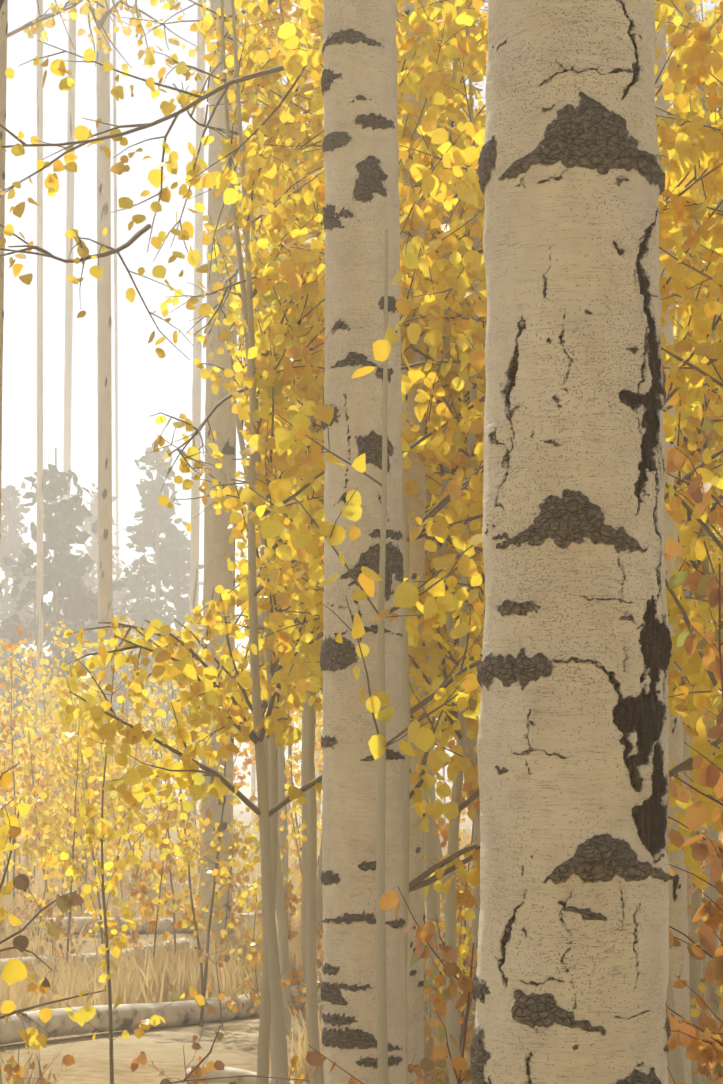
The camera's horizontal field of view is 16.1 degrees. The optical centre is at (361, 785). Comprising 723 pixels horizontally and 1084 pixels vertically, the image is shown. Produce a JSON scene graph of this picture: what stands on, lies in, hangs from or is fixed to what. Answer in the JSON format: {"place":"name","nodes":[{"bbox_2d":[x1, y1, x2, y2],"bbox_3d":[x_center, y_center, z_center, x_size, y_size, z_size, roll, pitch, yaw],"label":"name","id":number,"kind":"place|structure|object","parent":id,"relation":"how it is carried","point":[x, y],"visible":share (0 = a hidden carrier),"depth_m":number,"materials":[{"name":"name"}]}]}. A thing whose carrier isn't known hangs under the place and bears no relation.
{"place":"outdoors","nodes":[
{"label":"outdoors","id":0,"kind":"place"},
{"bbox_2d":[0,789,720,1083],"bbox_3d":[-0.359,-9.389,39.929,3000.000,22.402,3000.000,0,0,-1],"label":"ground","id":1,"kind":"structure","parent":0,"point":[172,1057],"depth_m":15.77,"materials":[{"name":"beige soil"}]},
{"bbox_2d":[0,0,7,545],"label":"tree trunk","id":2,"kind":"object","parent":1,"relation":"on","point":[3,50],"visible":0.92,"depth_m":13.88,"materials":[{"name":"beige plant"}]},
{"bbox_2d":[0,481,47,797],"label":"conifer","id":3,"kind":"object","parent":1,"relation":"on","point":[10,548],"depth_m":95.54,"materials":[{"name":"plant"}]},
{"bbox_2d":[36,0,42,841],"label":"tree trunk","id":4,"kind":"object","parent":1,"relation":"on","point":[39,363],"visible":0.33,"depth_m":59.79,"materials":[{"name":"beige plant"}]},
{"bbox_2d":[61,2,75,819],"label":"tree trunk","id":5,"kind":"object","parent":1,"relation":"on","point":[72,108],"visible":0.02,"depth_m":101.91,"materials":[{"name":"beige plant"}]},
{"bbox_2d":[0,448,146,832],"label":"conifer","id":6,"kind":"object","parent":1,"relation":"on","point":[62,593],"depth_m":71.59,"materials":[{"name":"plant"}]},
{"bbox_2d":[96,0,113,895],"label":"tree trunk","id":7,"kind":"object","parent":1,"relation":"on","point":[107,471],"visible":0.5,"depth_m":35.81,"materials":[{"name":"beige plant"}]},
{"bbox_2d":[113,0,118,610],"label":"tree trunk","id":8,"kind":"object","parent":1,"relation":"on","point":[115,217],"visible":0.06,"depth_m":123.28,"materials":[{"name":"beige plant"}]},
{"bbox_2d":[69,483,164,754],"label":"conifer","id":9,"kind":"object","parent":1,"relation":"on","point":[94,545],"depth_m":111.52,"materials":[{"name":"plant"}]},
{"bbox_2d":[94,443,202,823],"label":"conifer","id":10,"kind":"object","parent":1,"relation":"on","point":[154,556],"depth_m":87.51,"materials":[{"name":"plant"}]},
{"bbox_2d":[0,763,311,1083],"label":"twigs","id":11,"kind":"object","parent":1,"relation":"on","point":[34,954],"visible":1,"depth_m":4.96,"materials":[{"name":"brown wood"}]},
{"bbox_2d":[0,772,26,985],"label":"yellow leaves","id":12,"kind":"object","parent":11,"relation":"attached to","point":[14,974],"visible":1,"depth_m":5.13,"materials":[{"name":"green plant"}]},
{"bbox_2d":[13,874,234,1083],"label":"dry leaves","id":13,"kind":"object","parent":11,"relation":"on","point":[63,902],"visible":1,"depth_m":5.12,"materials":[{"name":"brown plant"}]},
{"bbox_2d":[187,0,205,838],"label":"tree trunk","id":14,"kind":"object","parent":1,"relation":"on","point":[198,380],"visible":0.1,"depth_m":59.39,"materials":[{"name":"beige plant"}]},
{"bbox_2d":[199,0,239,968],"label":"tree trunk","id":15,"kind":"object","parent":1,"relation":"on","point":[222,440],"visible":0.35,"depth_m":21.80,"materials":[{"name":"beige plant"}]},
{"bbox_2d":[0,881,463,1083],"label":"fallen logs","id":16,"kind":"object","parent":1,"relation":"on","point":[133,1020],"visible":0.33,"depth_m":17.08,"materials":[{"name":"beige wood"}]},
{"bbox_2d":[251,1,258,825],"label":"tree trunk","id":17,"kind":"object","parent":1,"relation":"on","point":[253,769],"visible":0.04,"depth_m":97.61,"materials":[{"name":"beige plant"}]},
{"bbox_2d":[314,693,319,832],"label":"tree trunk","id":18,"kind":"object","parent":1,"relation":"on","point":[317,773],"depth_m":88.15,"materials":[{"name":"beige plant"}]},
{"bbox_2d":[0,0,722,1083],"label":"aspen saplings","id":19,"kind":"object","parent":1,"relation":"on","point":[306,554],"depth_m":8.95,"materials":[{"name":"yellow plant"}]},
{"bbox_2d":[0,0,722,858],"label":"leaves","id":20,"kind":"object","parent":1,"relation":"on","point":[84,8],"depth_m":26.74,"materials":[{"name":"yellow plant"}]},
{"bbox_2d":[0,620,722,1083],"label":"undergrowth stems","id":21,"kind":"object","parent":1,"relation":"on","point":[204,974],"visible":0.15,"depth_m":18.04,"materials":[{"name":"plant"}]},
{"bbox_2d":[320,0,406,1083],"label":"tree trunk","id":22,"kind":"object","parent":1,"relation":"on","point":[371,334],"visible":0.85,"depth_m":6.35,"materials":[{"name":"beige plant"}]},
{"bbox_2d":[401,0,426,1083],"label":"tree trunk","id":23,"kind":"object","parent":1,"relation":"on","point":[418,969],"visible":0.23,"depth_m":9.89,"materials":[{"name":"beige plant"}]},
{"bbox_2d":[306,446,722,1083],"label":"shrub","id":24,"kind":"object","parent":1,"relation":"on","point":[702,850],"depth_m":5.41,"materials":[{"name":"plant"}]},
{"bbox_2d":[470,0,671,1083],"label":"tree trunk","id":25,"kind":"object","parent":1,"relation":"on","point":[633,168],"visible":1,"depth_m":3.81,"materials":[{"name":"beige plant"}]},
{"bbox_2d":[655,4,691,1083],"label":"tree trunk","id":26,"kind":"object","parent":1,"relation":"on","point":[678,967],"visible":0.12,"depth_m":8.87,"materials":[{"name":"beige plant"}]},
{"bbox_2d":[675,0,702,996],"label":"tree trunk","id":27,"kind":"object","parent":1,"relation":"on","point":[688,736],"visible":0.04,"depth_m":15.89,"materials":[{"name":"beige plant"}]},
{"bbox_2d":[0,856,720,1083],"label":"shrub leaves","id":28,"kind":"object","parent":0,"point":[424,1066],"visible":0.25,"depth_m":16.61,"materials":[{"name":"yellow plant"}]},
{"bbox_2d":[0,619,722,1083],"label":"shrub leaves","id":29,"kind":"object","parent":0,"point":[120,865],"visible":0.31,"depth_m":20.36,"materials":[{"name":"yellow plant"}]},
{"bbox_2d":[0,827,722,1083],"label":"dry grass","id":30,"kind":"structure","parent":0,"point":[123,974],"depth_m":18.74,"materials":[{"name":"beige plant"}]},
{"bbox_2d":[0,0,722,1083],"label":"sky","id":31,"kind":"structure","parent":0,"point":[148,384],"materials":[{"name":"white"}]}
]}

